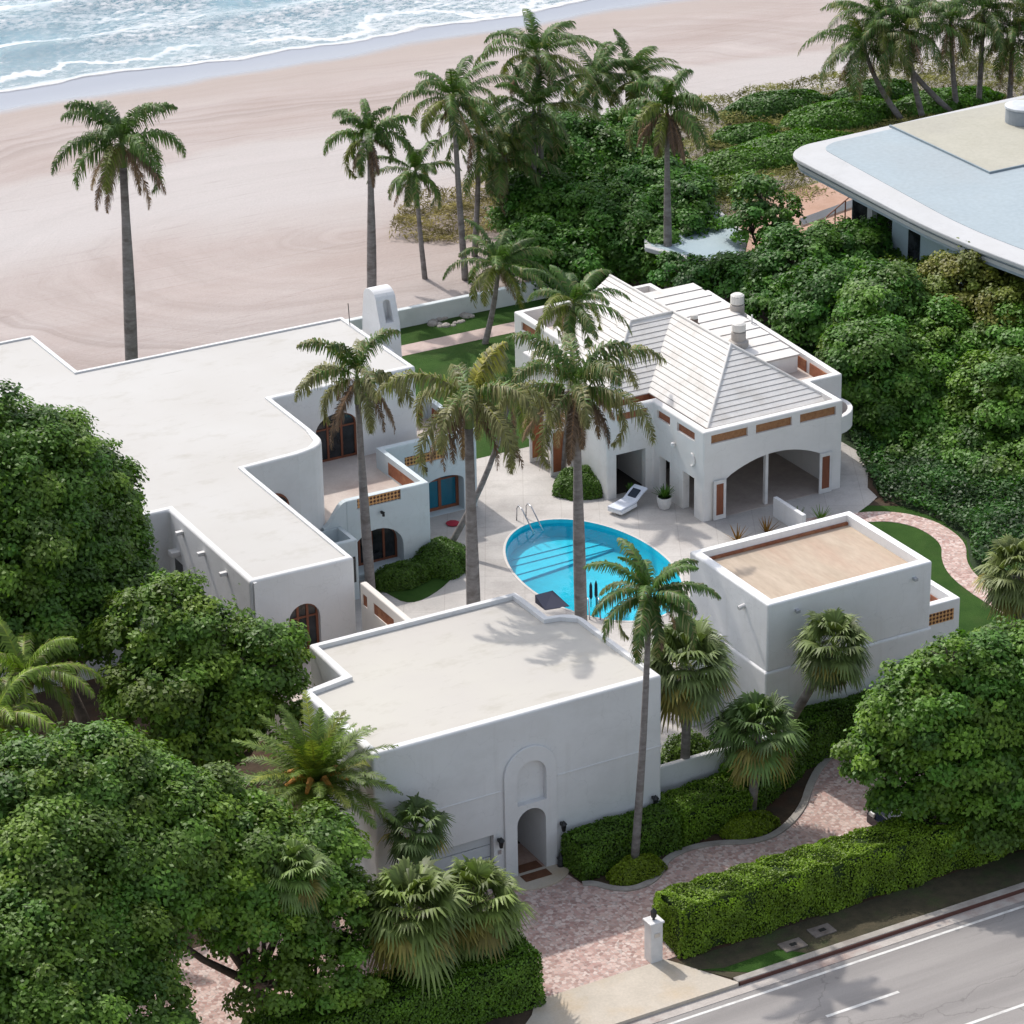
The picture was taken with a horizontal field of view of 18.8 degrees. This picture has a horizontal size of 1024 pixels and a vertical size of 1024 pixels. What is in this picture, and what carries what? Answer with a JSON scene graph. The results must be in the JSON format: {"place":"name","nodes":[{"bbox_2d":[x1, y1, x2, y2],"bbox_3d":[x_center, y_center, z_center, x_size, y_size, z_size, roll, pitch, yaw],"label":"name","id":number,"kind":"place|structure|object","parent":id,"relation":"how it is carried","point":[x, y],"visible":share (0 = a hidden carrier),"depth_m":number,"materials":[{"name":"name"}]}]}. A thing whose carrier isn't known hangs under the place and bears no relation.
{"place":"outdoors","nodes":[
{"label":"outdoors","id":0,"kind":"place"},
{"bbox_2d":[0,0,584,91],"bbox_3d":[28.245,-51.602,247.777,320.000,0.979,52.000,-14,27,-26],"label":"sea water","id":1,"kind":"structure","parent":0,"point":[45,42],"depth_m":208.38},
{"bbox_2d":[375,574,451,601],"bbox_3d":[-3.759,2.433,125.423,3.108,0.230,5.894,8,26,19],"label":"courtyard lawn","id":2,"kind":"structure","parent":0,"point":[426,589],"depth_m":123.50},
{"bbox_2d":[374,558,433,592],"bbox_3d":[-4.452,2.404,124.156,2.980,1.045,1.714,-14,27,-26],"label":"shrub","id":3,"kind":"object","parent":2,"relation":"on","point":[400,575],"visible":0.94,"depth_m":123.73,"materials":[{"name":"green plant"}]},
{"bbox_2d":[412,536,465,580],"bbox_3d":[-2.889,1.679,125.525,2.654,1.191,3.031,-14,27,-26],"label":"shrub","id":4,"kind":"object","parent":2,"relation":"on","point":[442,557],"visible":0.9,"depth_m":124.84,"materials":[{"name":"green plant"}]},
{"bbox_2d":[450,343,566,540],"bbox_3d":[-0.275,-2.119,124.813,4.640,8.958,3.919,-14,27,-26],"label":"coconut palm","id":5,"kind":"object","parent":2,"relation":"on","point":[519,413],"visible":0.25,"depth_m":123.90,"materials":[{"name":"green plant"}]},
{"bbox_2d":[401,322,514,355],"bbox_3d":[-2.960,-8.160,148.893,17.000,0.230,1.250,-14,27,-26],"label":"garden path","id":6,"kind":"structure","parent":0,"point":[449,340],"depth_m":148.93,"materials":[{"name":"stone"}]},
{"bbox_2d":[400,298,562,458],"bbox_3d":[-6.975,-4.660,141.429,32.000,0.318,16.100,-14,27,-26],"label":"lawn","id":7,"kind":"structure","parent":0,"point":[439,361],"depth_m":147.84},
{"bbox_2d":[442,219,555,344],"bbox_3d":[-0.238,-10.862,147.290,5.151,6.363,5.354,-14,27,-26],"label":"coconut palm","id":8,"kind":"object","parent":7,"relation":"on","point":[501,252],"visible":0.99,"depth_m":146.47,"materials":[{"name":"green plant"}]},
{"bbox_2d":[0,0,1023,370],"bbox_3d":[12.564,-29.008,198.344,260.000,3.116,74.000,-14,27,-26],"label":"beach sand","id":9,"kind":"structure","parent":0,"point":[254,222],"depth_m":175.47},
{"bbox_2d":[50,100,186,360],"bbox_3d":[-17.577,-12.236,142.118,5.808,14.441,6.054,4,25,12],"label":"royal palm","id":10,"kind":"object","parent":9,"relation":"on","point":[120,158],"visible":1,"depth_m":139.53,"materials":[{"name":"green plant"}]},
{"bbox_2d":[323,98,416,287],"bbox_3d":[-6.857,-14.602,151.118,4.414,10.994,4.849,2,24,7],"label":"royal palm","id":11,"kind":"object","parent":9,"relation":"on","point":[367,128],"visible":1,"depth_m":149.84,"materials":[{"name":"green plant"}]},
{"bbox_2d":[366,139,461,278],"bbox_3d":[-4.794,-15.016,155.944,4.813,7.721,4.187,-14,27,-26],"label":"coconut palm","id":12,"kind":"object","parent":9,"relation":"on","point":[412,190],"visible":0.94,"depth_m":154.72,"materials":[{"name":"green plant"}]},
{"bbox_2d":[389,174,502,242],"bbox_3d":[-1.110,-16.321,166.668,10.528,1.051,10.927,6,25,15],"label":"sea oats","id":13,"kind":"object","parent":9,"relation":"on","point":[409,218],"visible":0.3,"depth_m":165.57,"materials":[{"name":"green plant"}]},
{"bbox_2d":[346,278,553,329],"bbox_3d":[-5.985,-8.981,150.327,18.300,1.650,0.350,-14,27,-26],"label":"beach wall","id":14,"kind":"structure","parent":9,"relation":"on","point":[423,313],"depth_m":151.46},
{"bbox_2d":[392,55,524,280],"bbox_3d":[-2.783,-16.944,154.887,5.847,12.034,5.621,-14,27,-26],"label":"coconut palm","id":15,"kind":"object","parent":9,"relation":"on","point":[452,104],"visible":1,"depth_m":152.92,"materials":[{"name":"green plant"}]},
{"bbox_2d":[428,93,545,256],"bbox_3d":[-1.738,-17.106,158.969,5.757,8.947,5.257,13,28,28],"label":"coconut palm","id":16,"kind":"object","parent":9,"relation":"on","point":[478,154],"visible":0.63,"depth_m":157.24,"materials":[{"name":"green plant"}]},
{"bbox_2d":[451,119,568,227],"bbox_3d":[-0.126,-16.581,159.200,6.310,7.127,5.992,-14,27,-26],"label":"coconut palm","id":17,"kind":"object","parent":9,"relation":"on","point":[493,181],"visible":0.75,"depth_m":157.88,"materials":[{"name":"green plant"}]},
{"bbox_2d":[476,61,607,173],"bbox_3d":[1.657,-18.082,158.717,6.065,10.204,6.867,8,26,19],"label":"coconut palm","id":18,"kind":"object","parent":9,"relation":"on","point":[543,93],"visible":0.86,"depth_m":157.37,"materials":[{"name":"green plant"}]},
{"bbox_2d":[473,8,611,177],"bbox_3d":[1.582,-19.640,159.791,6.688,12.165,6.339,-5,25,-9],"label":"coconut palm","id":19,"kind":"object","parent":9,"relation":"on","point":[546,60],"visible":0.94,"depth_m":157.53,"materials":[{"name":"green plant"}]},
{"bbox_2d":[484,108,718,296],"bbox_3d":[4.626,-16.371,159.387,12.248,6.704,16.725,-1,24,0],"label":"broadleaf tree","id":20,"kind":"object","parent":9,"relation":"on","point":[571,224],"visible":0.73,"depth_m":157.18,"materials":[{"name":"green plant"}]},
{"bbox_2d":[547,39,659,117],"bbox_3d":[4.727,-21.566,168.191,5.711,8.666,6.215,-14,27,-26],"label":"coconut palm","id":21,"kind":"object","parent":9,"relation":"on","point":[585,92],"visible":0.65,"depth_m":166.44,"materials":[{"name":"green plant"}]},
{"bbox_2d":[588,29,688,112],"bbox_3d":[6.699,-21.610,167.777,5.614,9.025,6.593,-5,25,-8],"label":"coconut palm","id":22,"kind":"object","parent":9,"relation":"on","point":[637,71],"visible":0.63,"depth_m":166.49,"materials":[{"name":"green plant"}]},
{"bbox_2d":[691,145,787,176],"bbox_3d":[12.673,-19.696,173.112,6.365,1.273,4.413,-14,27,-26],"label":"dune shrub","id":23,"kind":"object","parent":9,"relation":"on","point":[733,160],"visible":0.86,"depth_m":172.22,"materials":[{"name":"green plant"}]},
{"bbox_2d":[707,121,784,148],"bbox_3d":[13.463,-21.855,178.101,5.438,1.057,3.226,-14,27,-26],"label":"dune shrub","id":24,"kind":"object","parent":9,"relation":"on","point":[740,133],"visible":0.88,"depth_m":177.40,"materials":[{"name":"green plant"}]},
{"bbox_2d":[720,88,831,122],"bbox_3d":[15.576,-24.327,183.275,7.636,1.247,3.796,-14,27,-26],"label":"dune shrub","id":25,"kind":"object","parent":9,"relation":"on","point":[768,103],"visible":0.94,"depth_m":182.19,"materials":[{"name":"green plant"}]},
{"bbox_2d":[737,127,853,169],"bbox_3d":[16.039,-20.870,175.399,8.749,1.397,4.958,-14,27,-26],"label":"dune shrub","id":26,"kind":"object","parent":9,"relation":"on","point":[783,146],"visible":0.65,"depth_m":174.66,"materials":[{"name":"green plant"}]},
{"bbox_2d":[778,95,897,131],"bbox_3d":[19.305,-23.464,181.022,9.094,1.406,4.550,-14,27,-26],"label":"dune shrub","id":27,"kind":"object","parent":9,"relation":"on","point":[847,113],"visible":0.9,"depth_m":179.94,"materials":[{"name":"green plant"}]},
{"bbox_2d":[678,46,1023,226],"bbox_3d":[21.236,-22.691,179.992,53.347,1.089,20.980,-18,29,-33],"label":"dune grass","id":28,"kind":"structure","parent":9,"relation":"on","point":[928,75],"depth_m":184.29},
{"bbox_2d":[797,3,921,119],"bbox_3d":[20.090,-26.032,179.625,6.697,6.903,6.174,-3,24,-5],"label":"coconut palm","id":29,"kind":"object","parent":9,"relation":"on","point":[847,47],"visible":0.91,"depth_m":178.47,"materials":[{"name":"green plant"}]},
{"bbox_2d":[829,78,919,99],"bbox_3d":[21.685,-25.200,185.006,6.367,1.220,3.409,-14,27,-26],"label":"dune shrub","id":30,"kind":"object","parent":9,"relation":"on","point":[900,87],"visible":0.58,"depth_m":184.31,"materials":[{"name":"green plant"}]},
{"bbox_2d":[820,0,952,111],"bbox_3d":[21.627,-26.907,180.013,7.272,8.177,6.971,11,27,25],"label":"coconut palm","id":31,"kind":"object","parent":9,"relation":"on","point":[937,99],"visible":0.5,"depth_m":179.03,"materials":[{"name":"green plant"}]},
{"bbox_2d":[855,0,966,118],"bbox_3d":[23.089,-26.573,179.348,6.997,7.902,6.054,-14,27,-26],"label":"coconut palm","id":32,"kind":"object","parent":9,"relation":"on","point":[909,51],"visible":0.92,"depth_m":177.75,"materials":[{"name":"green plant"}]},
{"bbox_2d":[890,0,1004,104],"bbox_3d":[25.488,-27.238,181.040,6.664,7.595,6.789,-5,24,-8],"label":"coconut palm","id":33,"kind":"object","parent":9,"relation":"on","point":[950,44],"visible":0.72,"depth_m":179.64,"materials":[{"name":"green plant"}]},
{"bbox_2d":[892,85,1006,118],"bbox_3d":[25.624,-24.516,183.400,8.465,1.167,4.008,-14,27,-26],"label":"dune shrub","id":34,"kind":"object","parent":9,"relation":"on","point":[966,97],"visible":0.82,"depth_m":182.49,"materials":[{"name":"green plant"}]},
{"bbox_2d":[932,0,1023,101],"bbox_3d":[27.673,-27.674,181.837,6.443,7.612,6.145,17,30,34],"label":"coconut palm","id":35,"kind":"object","parent":9,"relation":"on","point":[981,17],"visible":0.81,"depth_m":180.27,"materials":[{"name":"green plant"}]},
{"bbox_2d":[956,0,1023,98],"bbox_3d":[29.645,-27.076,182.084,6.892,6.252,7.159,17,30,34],"label":"coconut palm","id":36,"kind":"object","parent":9,"relation":"on","point":[1009,67],"visible":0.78,"depth_m":180.99,"materials":[{"name":"green plant"}]},
{"bbox_2d":[1,273,1022,1023],"bbox_3d":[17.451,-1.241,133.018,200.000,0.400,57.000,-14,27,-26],"label":"ground","id":37,"kind":"structure","parent":0,"point":[783,805],"depth_m":109.73,"materials":[{"name":"soil"}]},
{"bbox_2d":[0,665,58,744],"bbox_3d":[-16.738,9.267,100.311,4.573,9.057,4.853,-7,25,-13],"label":"feather palm","id":38,"kind":"object","parent":37,"relation":"on","point":[9,715],"visible":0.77,"depth_m":99.03,"materials":[{"name":"green plant"}]},
{"bbox_2d":[0,616,106,740],"bbox_3d":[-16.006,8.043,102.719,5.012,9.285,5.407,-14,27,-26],"label":"feather palm","id":39,"kind":"object","parent":37,"relation":"on","point":[15,657],"visible":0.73,"depth_m":101.32,"materials":[{"name":"green plant"}]},
{"bbox_2d":[0,379,162,761],"bbox_3d":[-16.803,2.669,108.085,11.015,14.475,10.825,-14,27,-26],"label":"broadleaf tree","id":40,"kind":"object","parent":37,"relation":"on","point":[75,536],"visible":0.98,"depth_m":105.57,"materials":[{"name":"green plant"}]},
{"bbox_2d":[0,717,219,1023],"bbox_3d":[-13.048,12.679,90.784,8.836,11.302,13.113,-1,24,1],"label":"broadleaf tree","id":41,"kind":"object","parent":37,"relation":"on","point":[82,852],"visible":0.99,"depth_m":88.77,"materials":[{"name":"green plant"}]},
{"bbox_2d":[75,567,315,770],"bbox_3d":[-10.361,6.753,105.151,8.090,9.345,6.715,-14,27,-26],"label":"broadleaf tree","id":42,"kind":"object","parent":37,"relation":"on","point":[209,698],"visible":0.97,"depth_m":103.31,"materials":[{"name":"green plant"}]},
{"bbox_2d":[0,284,477,757],"bbox_3d":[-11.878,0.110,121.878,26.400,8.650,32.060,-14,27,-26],"label":"house","id":43,"kind":"structure","parent":37,"relation":"on","point":[251,486],"depth_m":123.92,"materials":[{"name":"white paint"}]},
{"bbox_2d":[316,413,356,461],"bbox_3d":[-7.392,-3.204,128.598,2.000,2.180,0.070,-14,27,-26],"label":"window","id":44,"kind":"structure","parent":43,"relation":"in","point":[345,441],"depth_m":128.78,"materials":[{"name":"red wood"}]},
{"bbox_2d":[357,528,397,565],"bbox_3d":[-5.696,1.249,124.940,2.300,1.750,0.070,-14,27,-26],"label":"window","id":45,"kind":"structure","parent":43,"relation":"in","point":[384,540],"depth_m":125.22,"materials":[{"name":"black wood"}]},
{"bbox_2d":[429,475,458,511],"bbox_3d":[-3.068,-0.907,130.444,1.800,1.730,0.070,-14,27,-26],"label":"door","id":46,"kind":"structure","parent":43,"relation":"in","point":[443,491],"depth_m":130.59,"materials":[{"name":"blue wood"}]},
{"bbox_2d":[241,929,546,1023],"bbox_3d":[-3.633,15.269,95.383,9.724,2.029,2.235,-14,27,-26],"label":"clipped hedge","id":47,"kind":"object","parent":37,"relation":"on","point":[489,991],"visible":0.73,"depth_m":95.40,"materials":[{"name":"green plant"}]},
{"bbox_2d":[302,593,660,911],"bbox_3d":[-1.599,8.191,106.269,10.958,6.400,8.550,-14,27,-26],"label":"entrance building","id":48,"kind":"structure","parent":37,"relation":"on","point":[506,723],"depth_m":103.79,"materials":[{"name":"white paint"}]},
{"bbox_2d":[431,836,490,872],"bbox_3d":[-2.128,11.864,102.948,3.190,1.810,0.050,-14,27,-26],"label":"garage door","id":49,"kind":"structure","parent":48,"relation":"in","point":[477,848],"depth_m":103.00,"materials":[{"name":"paint"}]},
{"bbox_2d":[551,464,602,500],"bbox_3d":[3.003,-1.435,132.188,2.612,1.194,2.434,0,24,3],"label":"shrub","id":50,"kind":"object","parent":37,"relation":"on","point":[563,481],"visible":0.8,"depth_m":131.56,"materials":[{"name":"green plant"}]},
{"bbox_2d":[355,442,876,758],"bbox_3d":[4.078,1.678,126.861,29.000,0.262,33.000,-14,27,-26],"label":"pool deck","id":51,"kind":"structure","parent":37,"relation":"on","point":[674,532],"depth_m":129.41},
{"bbox_2d":[294,327,414,588],"bbox_3d":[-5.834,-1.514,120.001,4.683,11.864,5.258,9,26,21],"label":"royal palm","id":52,"kind":"object","parent":51,"relation":"on","point":[325,371],"visible":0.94,"depth_m":117.94,"materials":[{"name":"green plant"}]},
{"bbox_2d":[374,341,555,604],"bbox_3d":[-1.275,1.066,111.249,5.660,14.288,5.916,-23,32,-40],"label":"royal palm","id":53,"kind":"object","parent":51,"relation":"on","point":[476,379],"visible":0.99,"depth_m":108.96,"materials":[{"name":"green plant"}]},
{"bbox_2d":[522,265,631,470],"bbox_3d":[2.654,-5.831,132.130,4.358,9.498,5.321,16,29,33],"label":"coconut palm","id":54,"kind":"object","parent":51,"relation":"on","point":[568,316],"visible":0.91,"depth_m":130.57,"materials":[{"name":"green plant"}]},
{"bbox_2d":[495,331,666,620],"bbox_3d":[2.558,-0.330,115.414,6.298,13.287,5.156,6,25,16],"label":"royal palm","id":55,"kind":"object","parent":51,"relation":"on","point":[581,408],"visible":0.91,"depth_m":113.30,"materials":[{"name":"green plant"}]},
{"bbox_2d":[506,519,680,620],"bbox_3d":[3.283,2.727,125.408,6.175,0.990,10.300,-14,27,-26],"label":"pool basin","id":56,"kind":"object","parent":51,"relation":"in","point":[560,583],"visible":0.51,"depth_m":127.31,"materials":[{"name":"liquid"}]},
{"bbox_2d":[514,274,852,521],"bbox_3d":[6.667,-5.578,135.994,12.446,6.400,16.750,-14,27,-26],"label":"pool pavilion","id":57,"kind":"structure","parent":51,"relation":"on","point":[746,412],"depth_m":131.63,"materials":[{"name":"paint"}]},
{"bbox_2d":[560,800,683,881],"bbox_3d":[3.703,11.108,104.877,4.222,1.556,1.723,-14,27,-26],"label":"clipped hedge","id":58,"kind":"object","parent":37,"relation":"on","point":[593,850],"visible":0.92,"depth_m":104.31,"materials":[{"name":"green plant"}]},
{"bbox_2d":[526,959,739,1023],"bbox_3d":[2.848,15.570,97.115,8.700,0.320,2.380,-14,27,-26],"label":"driveway apron","id":59,"kind":"object","parent":37,"relation":"on","point":[641,992],"visible":1,"depth_m":97.43,"materials":[{"name":"concrete"}]},
{"bbox_2d":[605,852,667,885],"bbox_3d":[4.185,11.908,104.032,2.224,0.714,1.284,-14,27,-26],"label":"shrub","id":60,"kind":"object","parent":37,"relation":"on","point":[637,870],"visible":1,"depth_m":103.67,"materials":[{"name":"green plant"}]},
{"bbox_2d":[583,537,720,859],"bbox_3d":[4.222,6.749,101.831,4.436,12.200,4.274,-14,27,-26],"label":"coconut palm","id":61,"kind":"object","parent":37,"relation":"on","point":[672,598],"visible":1,"depth_m":99.70,"materials":[{"name":"green plant"}]},
{"bbox_2d":[592,103,730,286],"bbox_3d":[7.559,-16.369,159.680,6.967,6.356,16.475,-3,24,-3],"label":"broadleaf tree","id":62,"kind":"object","parent":37,"relation":"on","point":[693,208],"visible":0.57,"depth_m":154.76,"materials":[{"name":"green plant"}]},
{"bbox_2d":[618,68,718,288],"bbox_3d":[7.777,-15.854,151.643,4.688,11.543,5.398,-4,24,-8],"label":"royal palm","id":63,"kind":"object","parent":37,"relation":"on","point":[664,125],"visible":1,"depth_m":149.67,"materials":[{"name":"green plant"}]},
{"bbox_2d":[661,729,715,763],"bbox_3d":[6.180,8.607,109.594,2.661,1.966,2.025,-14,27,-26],"label":"shrub","id":64,"kind":"object","parent":37,"relation":"on","point":[698,742],"visible":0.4,"depth_m":109.23,"materials":[{"name":"green plant"}]},
{"bbox_2d":[642,613,740,758],"bbox_3d":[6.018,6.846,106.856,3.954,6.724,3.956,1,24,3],"label":"cabbage palm","id":65,"kind":"object","parent":37,"relation":"on","point":[689,694],"visible":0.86,"depth_m":105.37,"materials":[{"name":"green plant"}]},
{"bbox_2d":[644,212,747,300],"bbox_3d":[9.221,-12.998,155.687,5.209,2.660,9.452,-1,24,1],"label":"canopy","id":66,"kind":"object","parent":37,"relation":"on","point":[716,241],"visible":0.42,"depth_m":152.91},
{"bbox_2d":[660,772,753,846],"bbox_3d":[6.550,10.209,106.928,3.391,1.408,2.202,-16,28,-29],"label":"clipped hedge","id":67,"kind":"object","parent":37,"relation":"on","point":[709,805],"visible":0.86,"depth_m":106.38,"materials":[{"name":"green plant"}]},
{"bbox_2d":[660,733,772,793],"bbox_3d":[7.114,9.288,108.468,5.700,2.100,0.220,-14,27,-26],"label":"garden wall","id":68,"kind":"structure","parent":37,"relation":"on","point":[678,773],"depth_m":107.64,"materials":[{"name":"white paint"}]},
{"bbox_2d":[647,248,789,318],"bbox_3d":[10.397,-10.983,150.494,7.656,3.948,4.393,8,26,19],"label":"broadleaf tree","id":69,"kind":"object","parent":37,"relation":"on","point":[700,273],"visible":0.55,"depth_m":149.48,"materials":[{"name":"green plant"}]},
{"bbox_2d":[719,810,780,839],"bbox_3d":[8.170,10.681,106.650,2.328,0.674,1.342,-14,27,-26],"label":"shrub","id":70,"kind":"object","parent":37,"relation":"on","point":[747,824],"visible":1,"depth_m":106.28,"materials":[{"name":"green plant"}]},
{"bbox_2d":[703,689,808,815],"bbox_3d":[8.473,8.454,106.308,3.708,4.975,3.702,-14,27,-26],"label":"cabbage palm","id":71,"kind":"object","parent":37,"relation":"on","point":[756,756],"visible":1,"depth_m":105.32,"materials":[{"name":"green plant"}]},
{"bbox_2d":[717,169,806,251],"bbox_3d":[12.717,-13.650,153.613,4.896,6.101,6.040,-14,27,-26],"label":"broadleaf tree","id":72,"kind":"object","parent":37,"relation":"on","point":[746,186],"visible":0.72,"depth_m":152.97,"materials":[{"name":"green plant"}]},
{"bbox_2d":[718,707,835,809],"bbox_3d":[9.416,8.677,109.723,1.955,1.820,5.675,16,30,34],"label":"clipped hedge","id":73,"kind":"object","parent":37,"relation":"on","point":[821,736],"visible":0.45,"depth_m":110.00,"materials":[{"name":"green plant"}]},
{"bbox_2d":[727,183,851,251],"bbox_3d":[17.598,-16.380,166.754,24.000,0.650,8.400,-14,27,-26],"label":"bare sand yard","id":74,"kind":"structure","parent":37,"relation":"on","point":[821,203],"depth_m":166.60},
{"bbox_2d":[690,511,959,729],"bbox_3d":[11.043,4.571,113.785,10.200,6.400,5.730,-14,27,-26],"label":"guest wing","id":75,"kind":"structure","parent":37,"relation":"on","point":[770,588],"depth_m":112.06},
{"bbox_2d":[786,607,876,724],"bbox_3d":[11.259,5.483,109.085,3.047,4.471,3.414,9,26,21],"label":"cabbage palm","id":76,"kind":"object","parent":37,"relation":"on","point":[836,664],"visible":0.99,"depth_m":108.19,"materials":[{"name":"green plant"}]},
{"bbox_2d":[784,688,880,750],"bbox_3d":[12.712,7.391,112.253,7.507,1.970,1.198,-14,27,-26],"label":"clipped hedge","id":77,"kind":"object","parent":37,"relation":"on","point":[842,710],"visible":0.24,"depth_m":111.36,"materials":[{"name":"green plant"}]},
{"bbox_2d":[652,805,1023,958],"bbox_3d":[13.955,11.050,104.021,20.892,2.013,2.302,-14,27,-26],"label":"clipped hedge","id":78,"kind":"object","parent":37,"relation":"on","point":[701,913],"visible":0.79,"depth_m":101.35,"materials":[{"name":"green plant"}]},
{"bbox_2d":[676,850,1023,979],"bbox_3d":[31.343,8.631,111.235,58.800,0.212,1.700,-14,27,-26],"label":"verge","id":79,"kind":"structure","parent":37,"relation":"on","point":[887,910],"depth_m":101.68,"materials":[{"name":"plant"}]},
{"bbox_2d":[699,949,805,971],"bbox_3d":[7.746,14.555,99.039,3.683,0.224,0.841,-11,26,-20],"label":"verge grass","id":80,"kind":"structure","parent":79,"relation":"on","point":[764,960],"depth_m":99.06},
{"bbox_2d":[733,882,1023,981],"bbox_3d":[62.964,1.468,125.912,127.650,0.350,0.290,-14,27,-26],"label":"kerb","id":81,"kind":"structure","parent":37,"relation":"on","point":[858,939],"depth_m":100.44,"materials":[{"name":"concrete"}]},
{"bbox_2d":[738,888,1023,985],"bbox_3d":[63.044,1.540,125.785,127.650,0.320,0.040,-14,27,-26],"label":"kerb face","id":82,"kind":"object","parent":81,"relation":"on","point":[810,960],"visible":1,"depth_m":100.36},
{"bbox_2d":[793,95,1023,289],"bbox_3d":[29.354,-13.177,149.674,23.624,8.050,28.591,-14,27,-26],"label":"modern house","id":83,"kind":"structure","parent":37,"relation":"on","point":[929,185],"depth_m":149.81,"materials":[{"name":"white concrete"}]},
{"bbox_2d":[796,340,1023,575],"bbox_3d":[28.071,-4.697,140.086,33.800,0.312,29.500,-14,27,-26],"label":"shaded bed","id":84,"kind":"object","parent":37,"relation":"on","point":[846,437],"visible":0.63,"depth_m":130.45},
{"bbox_2d":[738,213,901,354],"bbox_3d":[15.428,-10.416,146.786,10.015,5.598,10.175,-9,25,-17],"label":"broadleaf tree","id":85,"kind":"object","parent":84,"relation":"on","point":[794,297],"visible":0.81,"depth_m":146.09,"materials":[{"name":"green plant"}]},
{"bbox_2d":[813,259,1021,487],"bbox_3d":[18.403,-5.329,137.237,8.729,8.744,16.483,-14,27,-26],"label":"broadleaf tree","id":86,"kind":"object","parent":84,"relation":"on","point":[892,394],"visible":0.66,"depth_m":136.21,"materials":[{"name":"green plant"}]},
{"bbox_2d":[848,421,1023,580],"bbox_3d":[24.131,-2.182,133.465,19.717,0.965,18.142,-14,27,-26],"label":"ground cover","id":87,"kind":"object","parent":84,"relation":"on","point":[914,470],"visible":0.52,"depth_m":130.72,"materials":[{"name":"green plant"}]},
{"bbox_2d":[904,293,1023,498],"bbox_3d":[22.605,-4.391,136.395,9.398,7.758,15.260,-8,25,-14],"label":"broadleaf tree","id":88,"kind":"object","parent":84,"relation":"on","point":[996,372],"visible":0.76,"depth_m":135.29,"materials":[{"name":"green plant"}]},
{"bbox_2d":[917,237,1023,345],"bbox_3d":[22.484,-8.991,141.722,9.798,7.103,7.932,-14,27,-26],"label":"broadleaf tree","id":89,"kind":"object","parent":84,"relation":"on","point":[986,287],"visible":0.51,"depth_m":140.06,"materials":[{"name":"green plant"}]},
{"bbox_2d":[830,615,1023,857],"bbox_3d":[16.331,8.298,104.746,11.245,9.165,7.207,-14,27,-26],"label":"broadleaf tree","id":90,"kind":"object","parent":37,"relation":"on","point":[945,719],"visible":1,"depth_m":102.82,"materials":[{"name":"green plant"}]},
{"bbox_2d":[127,757,919,1023],"bbox_3d":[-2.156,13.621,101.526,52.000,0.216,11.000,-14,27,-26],"label":"brick driveway","id":91,"kind":"structure","parent":0,"point":[578,934],"depth_m":101.83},
{"bbox_2d":[129,752,389,1019],"bbox_3d":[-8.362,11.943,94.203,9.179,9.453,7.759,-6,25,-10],"label":"broadleaf tree","id":92,"kind":"object","parent":91,"relation":"on","point":[239,832],"visible":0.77,"depth_m":92.63,"materials":[{"name":"green plant"}]},
{"bbox_2d":[260,836,336,919],"bbox_3d":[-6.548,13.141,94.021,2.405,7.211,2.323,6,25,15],"label":"cabbage palm","id":93,"kind":"object","parent":91,"relation":"on","point":[307,898],"visible":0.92,"depth_m":92.52,"materials":[{"name":"green plant"}]},
{"bbox_2d":[231,690,402,925],"bbox_3d":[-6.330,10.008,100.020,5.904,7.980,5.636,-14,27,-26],"label":"date palm","id":94,"kind":"object","parent":91,"relation":"on","point":[312,767],"visible":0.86,"depth_m":98.97,"materials":[{"name":"green plant"}]},
{"bbox_2d":[341,855,474,1001],"bbox_3d":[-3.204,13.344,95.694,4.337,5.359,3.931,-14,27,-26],"label":"cabbage palm","id":95,"kind":"object","parent":91,"relation":"on","point":[420,946],"visible":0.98,"depth_m":94.50,"materials":[{"name":"green plant"}]},
{"bbox_2d":[377,792,455,917],"bbox_3d":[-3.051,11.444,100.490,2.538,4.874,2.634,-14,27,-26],"label":"cabbage palm","id":96,"kind":"object","parent":91,"relation":"on","point":[417,845],"visible":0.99,"depth_m":99.53,"materials":[{"name":"green plant"}]},
{"bbox_2d":[420,854,539,965],"bbox_3d":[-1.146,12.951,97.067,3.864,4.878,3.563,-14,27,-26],"label":"cabbage palm","id":97,"kind":"object","parent":91,"relation":"on","point":[496,924],"visible":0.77,"depth_m":96.00,"materials":[{"name":"green plant"}]},
{"bbox_2d":[643,908,664,963],"bbox_3d":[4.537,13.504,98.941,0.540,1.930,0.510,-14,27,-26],"label":"gate post","id":98,"kind":"object","parent":91,"relation":"on","point":[653,937],"visible":1,"depth_m":98.83,"materials":[{"name":"white paint"}]},
{"bbox_2d":[582,755,831,891],"bbox_3d":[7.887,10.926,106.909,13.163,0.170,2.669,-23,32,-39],"label":"driveway kerb","id":99,"kind":"structure","parent":91,"relation":"on","point":[794,816],"depth_m":105.89,"materials":[{"name":"concrete"}]},
{"bbox_2d":[654,901,1023,1023],"bbox_3d":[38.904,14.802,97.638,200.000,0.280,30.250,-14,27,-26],"label":"road","id":100,"kind":"structure","parent":0,"point":[968,974],"depth_m":97.82,"materials":[{"name":"asphalt"}]},
{"bbox_2d":[626,892,1023,1023],"bbox_3d":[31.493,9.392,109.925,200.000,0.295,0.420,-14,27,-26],"label":"gutter","id":101,"kind":"object","parent":100,"relation":"on","point":[819,964],"depth_m":99.25,"materials":[{"name":"concrete"}]},
{"bbox_2d":[806,511,1002,613],"bbox_3d":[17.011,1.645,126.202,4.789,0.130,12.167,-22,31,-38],"label":"brick path","id":102,"kind":"structure","parent":0,"point":[955,562],"depth_m":126.97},
{"bbox_2d":[859,505,1014,647],"bbox_3d":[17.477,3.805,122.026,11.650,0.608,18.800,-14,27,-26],"label":"side lawn","id":103,"kind":"structure","parent":0,"point":[973,614],"depth_m":125.63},
{"bbox_2d":[972,534,1023,625],"bbox_3d":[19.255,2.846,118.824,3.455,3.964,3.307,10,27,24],"label":"cabbage palm","id":104,"kind":"object","parent":103,"relation":"on","point":[1005,592],"visible":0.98,"depth_m":118.04,"materials":[{"name":"green plant"}]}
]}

